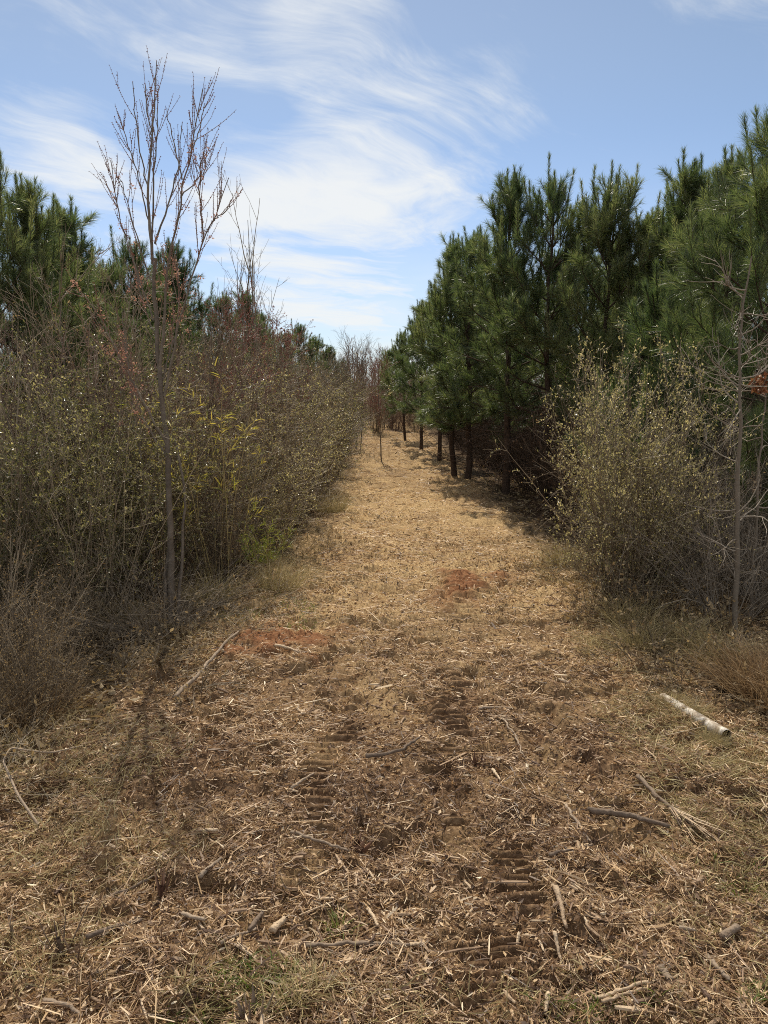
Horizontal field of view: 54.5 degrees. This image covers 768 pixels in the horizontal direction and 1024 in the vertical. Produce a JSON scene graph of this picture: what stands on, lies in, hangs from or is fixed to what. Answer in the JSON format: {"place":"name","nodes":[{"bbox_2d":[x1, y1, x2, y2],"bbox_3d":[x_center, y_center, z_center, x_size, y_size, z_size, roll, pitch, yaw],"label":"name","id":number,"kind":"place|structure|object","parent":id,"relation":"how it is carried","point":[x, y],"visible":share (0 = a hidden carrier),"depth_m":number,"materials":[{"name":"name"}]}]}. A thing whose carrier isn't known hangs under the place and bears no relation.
{"place":"outdoors","nodes":[
{"label":"outdoors","id":0,"kind":"place"},
{"bbox_2d":[0,386,767,1023],"bbox_3d":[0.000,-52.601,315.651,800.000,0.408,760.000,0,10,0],"label":"ground","id":1,"kind":"structure","parent":0,"point":[454,716],"depth_m":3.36,"materials":[{"name":"soil"}]},
{"bbox_2d":[0,317,58,611],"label":"bare sapling","id":2,"kind":"object","parent":1,"relation":"on","point":[18,399],"visible":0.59,"depth_m":5.36,"materials":[{"name":"brown wood"}]},
{"bbox_2d":[0,150,71,462],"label":"pine tree","id":3,"kind":"object","parent":1,"relation":"on","point":[6,263],"visible":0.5,"depth_m":7.04,"materials":[{"name":"green plant"}]},
{"bbox_2d":[0,353,79,636],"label":"privet shrub","id":4,"kind":"object","parent":1,"relation":"on","point":[23,521],"visible":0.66,"depth_m":4.86,"materials":[{"name":"green plant"}]},
{"bbox_2d":[0,357,87,533],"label":"privet shrub","id":5,"kind":"object","parent":1,"relation":"on","point":[43,387],"visible":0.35,"depth_m":5.54,"materials":[{"name":"green plant"}]},
{"bbox_2d":[0,571,102,731],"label":"dry shrub","id":6,"kind":"object","parent":1,"relation":"on","point":[29,653],"visible":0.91,"depth_m":3.69,"materials":[{"name":"brown plant"}]},
{"bbox_2d":[0,298,103,569],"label":"twiggy shrub","id":7,"kind":"object","parent":1,"relation":"on","point":[1,347],"visible":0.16,"depth_m":6.32,"materials":[{"name":"brown plant"}]},
{"bbox_2d":[0,506,117,690],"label":"dry shrub","id":8,"kind":"object","parent":1,"relation":"on","point":[14,607],"visible":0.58,"depth_m":4.35,"materials":[{"name":"brown plant"}]},
{"bbox_2d":[0,170,118,530],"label":"pine tree","id":9,"kind":"object","parent":1,"relation":"on","point":[41,226],"visible":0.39,"depth_m":7.54,"materials":[{"name":"green plant"}]},
{"bbox_2d":[0,225,132,553],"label":"bare sapling","id":10,"kind":"object","parent":1,"relation":"on","point":[60,324],"visible":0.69,"depth_m":6.49,"materials":[{"name":"plant"}]},
{"bbox_2d":[0,651,133,746],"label":"grass tuft","id":11,"kind":"object","parent":1,"relation":"on","point":[59,709],"visible":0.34,"depth_m":3.70,"materials":[{"name":"plant"}]},
{"bbox_2d":[3,571,133,659],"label":"dry shrub","id":12,"kind":"object","parent":1,"relation":"on","point":[83,631],"visible":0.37,"depth_m":4.72,"materials":[{"name":"brown plant"}]},
{"bbox_2d":[0,317,153,609],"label":"privet shrub","id":13,"kind":"object","parent":1,"relation":"on","point":[34,355],"visible":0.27,"depth_m":5.59,"materials":[{"name":"green plant"}]},
{"bbox_2d":[4,305,154,567],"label":"twiggy shrub","id":14,"kind":"object","parent":1,"relation":"on","point":[96,353],"visible":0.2,"depth_m":6.53,"materials":[{"name":"brown plant"}]},
{"bbox_2d":[0,692,172,830],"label":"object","id":15,"kind":"object","parent":1,"relation":"on","point":[18,755],"visible":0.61,"depth_m":3.11,"materials":[{"name":"brown plant"}]},
{"bbox_2d":[0,193,175,475],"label":"pine tree","id":16,"kind":"object","parent":1,"relation":"on","point":[73,221],"visible":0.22,"depth_m":8.85,"materials":[{"name":"green plant"}]},
{"bbox_2d":[0,291,178,568],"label":"twiggy shrub","id":17,"kind":"object","parent":1,"relation":"on","point":[19,340],"visible":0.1,"depth_m":6.66,"materials":[{"name":"brown plant"}]},
{"bbox_2d":[0,356,214,628],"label":"privet shrub","id":18,"kind":"object","parent":1,"relation":"on","point":[91,498],"visible":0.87,"depth_m":5.06,"materials":[{"name":"green plant"}]},
{"bbox_2d":[62,258,173,479],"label":"pine tree","id":19,"kind":"object","parent":1,"relation":"on","point":[114,276],"visible":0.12,"depth_m":9.91,"materials":[{"name":"green plant"}]},
{"bbox_2d":[0,312,249,586],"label":"privet shrub","id":20,"kind":"object","parent":1,"relation":"on","point":[110,412],"visible":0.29,"depth_m":5.98,"materials":[{"name":"green plant"}]},
{"bbox_2d":[7,287,252,540],"bbox_3d":[-2.921,-1.073,8.278,3.205,2.857,3.032,-3,10,-19],"label":"twiggy shrub","id":21,"kind":"object","parent":1,"relation":"on","point":[143,353],"visible":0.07,"depth_m":7.89,"materials":[{"name":"brown plant"}]},
{"bbox_2d":[0,279,264,553],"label":"twiggy shrub","id":22,"kind":"object","parent":1,"relation":"on","point":[112,389],"visible":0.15,"depth_m":6.99,"materials":[{"name":"brown plant"}]},
{"bbox_2d":[76,240,188,597],"bbox_3d":[-1.816,-0.638,5.503,0.632,2.740,1.068,0,10,-2],"label":"bare sapling","id":23,"kind":"object","parent":1,"relation":"on","point":[136,350],"visible":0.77,"depth_m":5.51,"materials":[{"name":"plant"}]},
{"bbox_2d":[68,224,201,423],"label":"pine tree","id":24,"kind":"object","parent":1,"relation":"on","point":[126,255],"visible":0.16,"depth_m":10.68,"materials":[{"name":"green plant"}]},
{"bbox_2d":[2,334,278,605],"bbox_3d":[-1.865,-0.330,5.747,1.707,2.087,1.832,10,14,44],"label":"privet shrub","id":25,"kind":"object","parent":1,"relation":"on","point":[160,537],"visible":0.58,"depth_m":5.63,"materials":[{"name":"green plant"}]},
{"bbox_2d":[61,48,242,623],"bbox_3d":[-1.405,-1.018,4.821,1.042,3.635,0.666,0,10,0],"label":"maple tree","id":26,"kind":"object","parent":1,"relation":"on","point":[169,565],"visible":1,"depth_m":4.73,"materials":[{"name":"brown plant"}]},
{"bbox_2d":[78,326,240,570],"bbox_3d":[-1.998,-0.562,6.788,1.691,2.245,1.249,-8,13,-41],"label":"twiggy shrub","id":27,"kind":"object","parent":1,"relation":"on","point":[179,420],"visible":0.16,"depth_m":6.71,"materials":[{"name":"brown plant"}]},
{"bbox_2d":[29,528,309,662],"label":"bare shrub","id":28,"kind":"object","parent":1,"relation":"on","point":[157,616],"visible":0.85,"depth_m":4.86,"materials":[{"name":"brown plant"}]},
{"bbox_2d":[132,236,228,463],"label":"pine tree","id":29,"kind":"object","parent":1,"relation":"on","point":[182,270],"visible":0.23,"depth_m":12.41,"materials":[{"name":"green plant"}]},
{"bbox_2d":[63,344,315,573],"bbox_3d":[-1.594,-0.424,6.412,1.706,2.099,2.163,2,10,11],"label":"twiggy shrub","id":30,"kind":"object","parent":1,"relation":"on","point":[228,457],"visible":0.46,"depth_m":6.56,"materials":[{"name":"brown plant"}]},
{"bbox_2d":[117,357,271,586],"bbox_3d":[-1.393,-0.259,5.741,1.036,1.833,0.867,-7,12,-37],"label":"river cane","id":31,"kind":"object","parent":1,"relation":"on","point":[229,463],"visible":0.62,"depth_m":5.75,"materials":[{"name":"green plant"}]},
{"bbox_2d":[66,300,327,531],"bbox_3d":[-2.218,-1.126,8.750,2.245,2.762,2.846,8,13,39],"label":"twiggy shrub","id":32,"kind":"object","parent":1,"relation":"on","point":[150,388],"visible":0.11,"depth_m":8.52,"materials":[{"name":"brown plant"}]},
{"bbox_2d":[51,317,349,548],"bbox_3d":[-1.523,-0.745,7.512,2.227,2.389,2.504,5,11,27],"label":"twiggy shrub","id":33,"kind":"object","parent":1,"relation":"on","point":[240,373],"visible":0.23,"depth_m":7.36,"materials":[{"name":"brown plant"}]},
{"bbox_2d":[94,300,322,478],"bbox_3d":[-2.473,-1.387,9.877,2.693,2.889,3.028,-9,13,-42],"label":"twiggy shrub","id":34,"kind":"object","parent":1,"relation":"on","point":[230,366],"visible":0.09,"depth_m":9.90,"materials":[{"name":"brown plant"}]},
{"bbox_2d":[156,560,273,606],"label":"grass tuft","id":35,"kind":"object","parent":1,"relation":"on","point":[210,592],"visible":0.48,"depth_m":5.53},
{"bbox_2d":[189,290,251,419],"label":"pine tree","id":36,"kind":"object","parent":1,"relation":"on","point":[214,302],"visible":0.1,"depth_m":14.70,"materials":[{"name":"green plant"}]},
{"bbox_2d":[176,276,282,543],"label":"bare sapling","id":37,"kind":"object","parent":1,"relation":"on","point":[218,346],"visible":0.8,"depth_m":7.41,"materials":[{"name":"plant"}]},
{"bbox_2d":[173,335,289,555],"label":"twiggy shrub","id":38,"kind":"object","parent":1,"relation":"on","point":[233,416],"visible":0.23,"depth_m":7.25,"materials":[{"name":"brown plant"}]},
{"bbox_2d":[191,280,280,431],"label":"red sapling","id":39,"kind":"object","parent":1,"relation":"on","point":[240,314],"visible":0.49,"depth_m":9.15,"materials":[{"name":"plant"}]},
{"bbox_2d":[183,281,290,477],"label":"red sapling","id":40,"kind":"object","parent":1,"relation":"on","point":[242,343],"visible":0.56,"depth_m":7.85,"materials":[{"name":"plant"}]},
{"bbox_2d":[137,410,340,589],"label":"twiggy shrub","id":41,"kind":"object","parent":1,"relation":"on","point":[214,560],"visible":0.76,"depth_m":5.92,"materials":[{"name":"brown plant"}]},
{"bbox_2d":[216,173,283,384],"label":"bare sapling","id":42,"kind":"object","parent":1,"relation":"on","point":[252,275],"visible":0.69,"depth_m":12.96,"materials":[{"name":"plant"}]},
{"bbox_2d":[223,283,276,382],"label":"pine tree","id":43,"kind":"object","parent":1,"relation":"on","point":[261,321],"visible":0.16,"depth_m":16.78,"materials":[{"name":"green plant"}]},
{"bbox_2d":[230,517,293,586],"bbox_3d":[-0.932,0.321,5.786,0.529,0.562,0.442,0,10,0],"label":"river cane","id":44,"kind":"object","parent":1,"relation":"on","point":[265,548],"visible":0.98,"depth_m":5.78,"materials":[{"name":"green plant"}]},
{"bbox_2d":[157,379,367,561],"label":"privet shrub","id":45,"kind":"object","parent":1,"relation":"on","point":[281,523],"visible":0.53,"depth_m":7.01,"materials":[{"name":"green plant"}]},
{"bbox_2d":[180,340,360,515],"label":"privet shrub","id":46,"kind":"object","parent":1,"relation":"on","point":[311,386],"visible":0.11,"depth_m":9.12,"materials":[{"name":"green plant"}]},
{"bbox_2d":[236,549,332,593],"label":"grass tuft","id":47,"kind":"object","parent":1,"relation":"on","point":[284,577],"visible":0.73,"depth_m":5.76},
{"bbox_2d":[178,332,390,486],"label":"twiggy shrub","id":48,"kind":"object","parent":1,"relation":"on","point":[307,398],"visible":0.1,"depth_m":10.71,"materials":[{"name":"brown plant"}]},
{"bbox_2d":[255,305,318,431],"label":"red sapling","id":49,"kind":"object","parent":1,"relation":"on","point":[288,337],"visible":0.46,"depth_m":11.21,"materials":[{"name":"plant"}]},
{"bbox_2d":[212,363,367,536],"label":"twiggy shrub","id":50,"kind":"object","parent":1,"relation":"on","point":[283,444],"visible":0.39,"depth_m":8.32,"materials":[{"name":"brown plant"}]},
{"bbox_2d":[272,318,325,391],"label":"pine tree","id":51,"kind":"object","parent":1,"relation":"on","point":[298,328],"visible":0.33,"depth_m":23.30,"materials":[{"name":"green plant"}]},
{"bbox_2d":[254,364,367,509],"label":"twiggy shrub","id":52,"kind":"object","parent":1,"relation":"on","point":[331,447],"visible":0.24,"depth_m":9.57,"materials":[{"name":"brown plant"}]},
{"bbox_2d":[280,372,378,479],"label":"privet shrub","id":53,"kind":"object","parent":1,"relation":"on","point":[348,430],"visible":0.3,"depth_m":13.00,"materials":[{"name":"green plant"}]},
{"bbox_2d":[272,365,392,498],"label":"privet shrub","id":54,"kind":"object","parent":1,"relation":"on","point":[335,438],"visible":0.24,"depth_m":11.14,"materials":[{"name":"green plant"}]},
{"bbox_2d":[358,348,396,461],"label":"red sapling","id":55,"kind":"object","parent":1,"relation":"on","point":[377,399],"visible":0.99,"depth_m":15.38,"materials":[{"name":"plant"}]},
{"bbox_2d":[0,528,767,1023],"bbox_3d":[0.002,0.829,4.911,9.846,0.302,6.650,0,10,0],"label":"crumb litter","id":56,"kind":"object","parent":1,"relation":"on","point":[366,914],"visible":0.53,"depth_m":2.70,"materials":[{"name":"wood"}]},
{"bbox_2d":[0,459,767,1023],"bbox_3d":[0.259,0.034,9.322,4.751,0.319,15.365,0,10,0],"label":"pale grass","id":57,"kind":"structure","parent":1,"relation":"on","point":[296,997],"depth_m":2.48,"materials":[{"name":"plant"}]},
{"bbox_2d":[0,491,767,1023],"bbox_3d":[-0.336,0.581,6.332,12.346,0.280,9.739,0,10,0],"label":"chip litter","id":58,"kind":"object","parent":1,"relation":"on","point":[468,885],"visible":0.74,"depth_m":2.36,"materials":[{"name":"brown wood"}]},
{"bbox_2d":[0,460,767,777],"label":"leaf litter","id":59,"kind":"object","parent":1,"relation":"on","point":[20,733],"visible":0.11,"depth_m":5.04,"materials":[{"name":"plant"}]},
{"bbox_2d":[1,623,208,713],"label":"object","id":60,"kind":"object","parent":59,"relation":"on","point":[140,658],"visible":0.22,"depth_m":4.23,"materials":[{"name":"brown plant"}]},
{"bbox_2d":[27,592,217,691],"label":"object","id":61,"kind":"object","parent":59,"relation":"on","point":[154,627],"visible":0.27,"depth_m":4.63,"materials":[{"name":"brown plant"}]},
{"bbox_2d":[56,623,260,717],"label":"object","id":62,"kind":"object","parent":59,"relation":"on","point":[173,667],"visible":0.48,"depth_m":4.12,"materials":[{"name":"brown plant"}]},
{"bbox_2d":[87,570,283,672],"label":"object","id":63,"kind":"object","parent":59,"relation":"on","point":[208,615],"visible":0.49,"depth_m":4.85,"materials":[{"name":"brown plant"}]},
{"bbox_2d":[193,558,319,618],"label":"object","id":64,"kind":"object","parent":59,"relation":"on","point":[280,595],"visible":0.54,"depth_m":5.43,"materials":[{"name":"brown plant"}]},
{"bbox_2d":[505,541,600,587],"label":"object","id":65,"kind":"object","parent":59,"relation":"on","point":[545,566],"visible":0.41,"depth_m":6.26,"materials":[{"name":"brown plant"}]},
{"bbox_2d":[557,544,767,658],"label":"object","id":66,"kind":"object","parent":59,"relation":"on","point":[573,600],"visible":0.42,"depth_m":5.07,"materials":[{"name":"brown plant"}]},
{"bbox_2d":[566,591,767,704],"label":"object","id":67,"kind":"object","parent":59,"relation":"on","point":[654,650],"visible":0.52,"depth_m":4.42,"materials":[{"name":"brown plant"}]},
{"bbox_2d":[625,624,767,728],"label":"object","id":68,"kind":"object","parent":59,"relation":"on","point":[684,669],"visible":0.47,"depth_m":4.09,"materials":[{"name":"brown plant"}]},
{"bbox_2d":[379,328,428,440],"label":"pine tree","id":69,"kind":"object","parent":1,"relation":"on","point":[399,343],"visible":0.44,"depth_m":20.60,"materials":[{"name":"green plant"}]},
{"bbox_2d":[388,299,446,449],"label":"pine tree","id":70,"kind":"object","parent":1,"relation":"on","point":[406,407],"visible":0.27,"depth_m":17.59,"materials":[{"name":"green plant"}]},
{"bbox_2d":[387,280,488,460],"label":"pine tree","id":71,"kind":"object","parent":1,"relation":"on","point":[409,370],"visible":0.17,"depth_m":15.57,"materials":[{"name":"green plant"}]},
{"bbox_2d":[407,232,499,475],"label":"pine tree","id":72,"kind":"object","parent":1,"relation":"on","point":[420,332],"visible":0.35,"depth_m":12.68,"materials":[{"name":"green plant"}]},
{"bbox_2d":[149,576,767,1023],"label":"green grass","id":73,"kind":"structure","parent":1,"relation":"on","point":[241,980],"depth_m":2.00,"materials":[{"name":"plant"}]},
{"bbox_2d":[400,225,520,478],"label":"pine tree","id":74,"kind":"object","parent":1,"relation":"on","point":[433,358],"visible":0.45,"depth_m":12.29,"materials":[{"name":"green plant"}]},
{"bbox_2d":[424,164,582,494],"bbox_3d":[1.834,-2.580,10.795,2.155,4.707,2.112,8,13,41],"label":"pine tree","id":75,"kind":"object","parent":1,"relation":"on","point":[510,193],"visible":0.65,"depth_m":10.57,"materials":[{"name":"green plant"}]},
{"bbox_2d":[469,405,578,491],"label":"twiggy shrub","id":76,"kind":"object","parent":1,"relation":"on","point":[514,466],"visible":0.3,"depth_m":11.58,"materials":[{"name":"brown plant"}]},
{"bbox_2d":[490,415,590,505],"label":"twiggy shrub","id":77,"kind":"object","parent":1,"relation":"on","point":[540,475],"visible":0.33,"depth_m":10.20,"materials":[{"name":"brown plant"}]},
{"bbox_2d":[470,151,620,501],"bbox_3d":[2.240,-2.400,10.099,2.080,4.623,2.569,4,10,20],"label":"pine tree","id":78,"kind":"object","parent":1,"relation":"on","point":[556,198],"visible":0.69,"depth_m":9.86,"materials":[{"name":"green plant"}]},
{"bbox_2d":[501,239,607,455],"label":"pine tree","id":79,"kind":"object","parent":1,"relation":"on","point":[556,269],"visible":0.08,"depth_m":12.59,"materials":[{"name":"green plant"}]},
{"bbox_2d":[489,377,664,527],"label":"twiggy shrub","id":80,"kind":"object","parent":1,"relation":"on","point":[551,482],"visible":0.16,"depth_m":8.73,"materials":[{"name":"brown plant"}]},
{"bbox_2d":[517,159,685,475],"bbox_3d":[2.726,-2.199,9.693,2.096,4.405,2.342,-6,11,-30],"label":"pine tree","id":81,"kind":"object","parent":1,"relation":"on","point":[598,233],"visible":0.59,"depth_m":9.14,"materials":[{"name":"green plant"}]},
{"bbox_2d":[488,315,767,608],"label":"privet shrub","id":82,"kind":"object","parent":1,"relation":"on","point":[606,514],"visible":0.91,"depth_m":5.28,"materials":[{"name":"green plant"}]},
{"bbox_2d":[557,205,713,447],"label":"pine tree","id":83,"kind":"object","parent":1,"relation":"on","point":[637,239],"visible":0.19,"depth_m":9.17,"materials":[{"name":"green plant"}]},
{"bbox_2d":[578,574,699,631],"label":"grass tuft","id":84,"kind":"object","parent":1,"relation":"on","point":[631,616],"visible":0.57,"depth_m":5.09,"materials":[{"name":"plant"}]},
{"bbox_2d":[521,339,762,554],"bbox_3d":[2.484,-0.589,7.013,2.404,2.142,2.274,1,10,4],"label":"twiggy shrub","id":85,"kind":"object","parent":1,"relation":"on","point":[557,468],"visible":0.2,"depth_m":6.85,"materials":[{"name":"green plant"}]},
{"bbox_2d":[561,258,734,556],"bbox_3d":[2.482,-0.924,6.943,1.384,2.831,1.527,-3,10,-18],"label":"young pine","id":86,"kind":"object","parent":1,"relation":"on","point":[652,314],"visible":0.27,"depth_m":6.79,"materials":[{"name":"green plant"}]},
{"bbox_2d":[591,603,708,650],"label":"grass tuft","id":87,"kind":"object","parent":1,"relation":"on","point":[628,640],"visible":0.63,"depth_m":4.63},
{"bbox_2d":[533,384,767,587],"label":"bare shrub","id":88,"kind":"object","parent":1,"relation":"on","point":[754,478],"visible":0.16,"depth_m":6.25,"materials":[{"name":"brown plant"}]},
{"bbox_2d":[538,348,766,584],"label":"privet shrub","id":89,"kind":"object","parent":1,"relation":"on","point":[571,444],"visible":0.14,"depth_m":5.99,"materials":[{"name":"green plant"}]},
{"bbox_2d":[582,146,758,459],"bbox_3d":[3.413,-1.980,8.670,1.860,4.304,1.854,-3,10,-15],"label":"pine tree","id":90,"kind":"object","parent":1,"relation":"on","point":[691,183],"visible":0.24,"depth_m":8.33,"materials":[{"name":"green plant"}]},
{"bbox_2d":[574,624,767,975],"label":"dry grass","id":91,"kind":"structure","parent":1,"relation":"on","point":[717,759],"depth_m":3.08,"materials":[{"name":"plant"}]},
{"bbox_2d":[576,413,767,622],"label":"bare shrub","id":92,"kind":"object","parent":1,"relation":"on","point":[716,588],"visible":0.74,"depth_m":5.18,"materials":[{"name":"brown plant"}]},
{"bbox_2d":[589,181,757,482],"bbox_3d":[3.656,-2.005,9.293,2.104,4.201,2.276,-2,10,-11],"label":"pine tree","id":93,"kind":"object","parent":1,"relation":"on","point":[664,199],"visible":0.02,"depth_m":8.98,"materials":[{"name":"green plant"}]},
{"bbox_2d":[586,399,767,623],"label":"bare shrub","id":94,"kind":"object","parent":1,"relation":"on","point":[746,553],"visible":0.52,"depth_m":5.47,"materials":[{"name":"brown plant"}]},
{"bbox_2d":[635,774,730,849],"bbox_3d":[1.095,1.119,2.826,0.098,0.066,0.502,-4,10,-20],"label":"stick","id":95,"kind":"object","parent":1,"relation":"on","point":[672,809],"visible":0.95,"depth_m":2.78,"materials":[{"name":"wood"}]},
{"bbox_2d":[628,602,748,650],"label":"grass tuft","id":96,"kind":"object","parent":1,"relation":"on","point":[695,634],"visible":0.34,"depth_m":4.72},
{"bbox_2d":[617,102,767,573],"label":"pine tree","id":97,"kind":"object","parent":1,"relation":"on","point":[756,211],"visible":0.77,"depth_m":6.09,"materials":[{"name":"green plant"}]},
{"bbox_2d":[660,693,731,740],"bbox_3d":[1.518,1.001,3.663,0.058,0.077,0.479,-3,10,-15],"label":"log","id":98,"kind":"object","parent":1,"relation":"on","point":[712,723],"visible":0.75,"depth_m":3.57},
{"bbox_2d":[631,141,767,511],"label":"pine tree","id":99,"kind":"object","parent":1,"relation":"on","point":[731,168],"visible":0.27,"depth_m":7.71,"materials":[{"name":"green plant"}]},
{"bbox_2d":[646,611,767,726],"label":"grass tuft","id":100,"kind":"object","parent":1,"relation":"on","point":[752,691],"visible":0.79,"depth_m":3.89,"materials":[{"name":"plant"}]},
{"bbox_2d":[650,619,767,704],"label":"grass tuft","id":101,"kind":"object","parent":1,"relation":"on","point":[739,667],"visible":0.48,"depth_m":4.07,"materials":[{"name":"plant"}]},
{"bbox_2d":[661,612,767,667],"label":"grass tuft","id":102,"kind":"object","parent":1,"relation":"on","point":[702,653],"visible":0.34,"depth_m":4.38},
{"bbox_2d":[665,251,767,633],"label":"dead sapling","id":103,"kind":"object","parent":1,"relation":"on","point":[736,574],"visible":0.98,"depth_m":4.68,"materials":[{"name":"grey wood"}]},
{"bbox_2d":[699,303,767,617],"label":"dead sapling","id":104,"kind":"object","parent":1,"relation":"on","point":[757,514],"visible":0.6,"depth_m":5.09,"materials":[{"name":"grey wood"}]},
{"bbox_2d":[0,0,767,384],"label":"sky","id":105,"kind":"structure","parent":0,"point":[363,132],"materials":[{"name":"blue"}]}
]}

